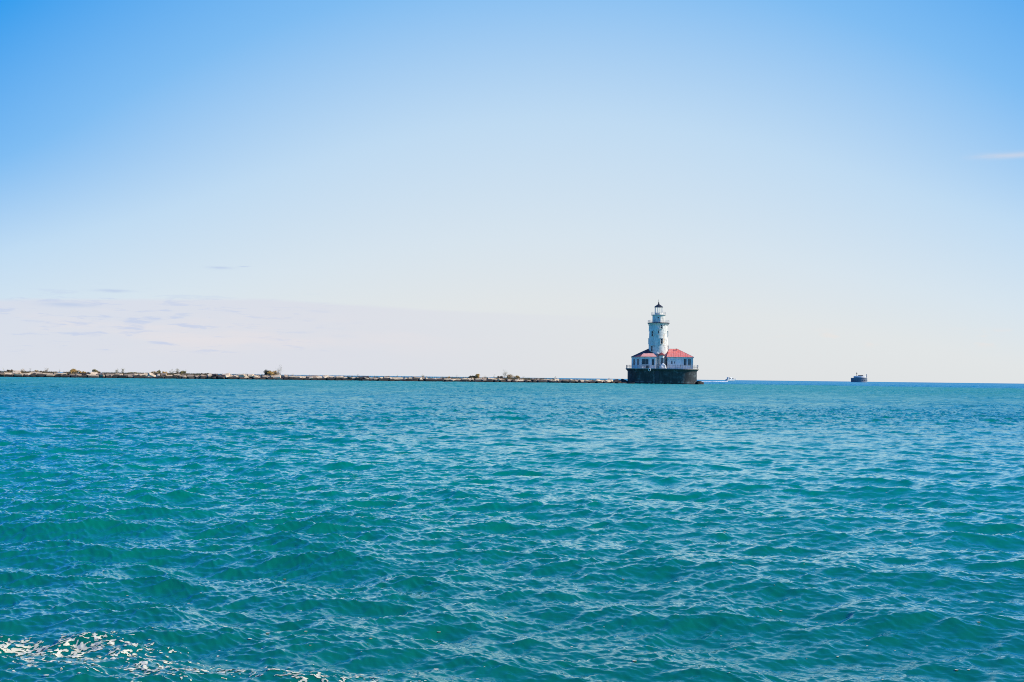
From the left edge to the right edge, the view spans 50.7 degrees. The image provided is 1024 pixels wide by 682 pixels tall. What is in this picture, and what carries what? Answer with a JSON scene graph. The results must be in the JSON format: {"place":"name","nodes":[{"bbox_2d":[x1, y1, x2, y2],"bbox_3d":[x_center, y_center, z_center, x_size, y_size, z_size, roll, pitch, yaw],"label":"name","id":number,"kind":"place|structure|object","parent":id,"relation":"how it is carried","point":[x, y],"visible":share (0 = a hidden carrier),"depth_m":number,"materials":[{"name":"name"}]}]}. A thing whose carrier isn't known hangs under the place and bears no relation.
{"place":"outdoors","nodes":[
{"label":"outdoors","id":0,"kind":"place"},
{"bbox_2d":[0,371,1023,681],"bbox_3d":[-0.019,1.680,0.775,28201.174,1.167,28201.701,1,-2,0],"label":"lake water","id":1,"kind":"structure","parent":0,"point":[802,531],"depth_m":11.38,"materials":[{"name":"teal liquid"}]},
{"bbox_2d":[0,373,595,382],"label":"breakwater","id":2,"kind":"object","parent":1,"relation":"in","point":[260,376],"visible":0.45,"depth_m":333.41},
{"bbox_2d":[36,374,46,376],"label":"stone block","id":3,"kind":"structure","parent":2,"relation":"on","point":[40,375],"depth_m":318.42,"materials":[{"name":"stone"}]},
{"bbox_2d":[88,375,98,377],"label":"stone block","id":4,"kind":"structure","parent":2,"relation":"on","point":[93,376],"depth_m":321.58,"materials":[{"name":"beige stone"}]},
{"bbox_2d":[0,370,604,380],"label":"dry grass","id":5,"kind":"structure","parent":2,"relation":"on","point":[506,378],"depth_m":336.62,"materials":[{"name":"plant"}]},
{"bbox_2d":[378,378,388,380],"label":"stone block","id":6,"kind":"structure","parent":2,"relation":"on","point":[383,379],"depth_m":341.09,"materials":[{"name":"stone"}]},
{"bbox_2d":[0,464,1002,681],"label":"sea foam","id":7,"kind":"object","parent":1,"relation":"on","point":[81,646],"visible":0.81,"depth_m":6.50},
{"bbox_2d":[626,302,698,383],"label":"lighthouse","id":8,"kind":"object","parent":1,"relation":"in","point":[678,363],"visible":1,"depth_m":363.04,"materials":[{"name":"paint"}]},
{"bbox_2d":[725,377,735,380],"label":"motorboat","id":9,"kind":"object","parent":1,"relation":"on","point":[730,379],"visible":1,"depth_m":897.64,"materials":[{"name":"white paint"}]},
{"bbox_2d":[851,373,866,381],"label":"ship","id":10,"kind":"object","parent":1,"relation":"on","point":[860,378],"visible":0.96,"depth_m":2087.73,"materials":[{"name":"blue metal"}]},
{"bbox_2d":[0,0,1023,383],"label":"sky","id":11,"kind":"structure","parent":0,"point":[804,190],"materials":[{"name":"blue"}]}
]}

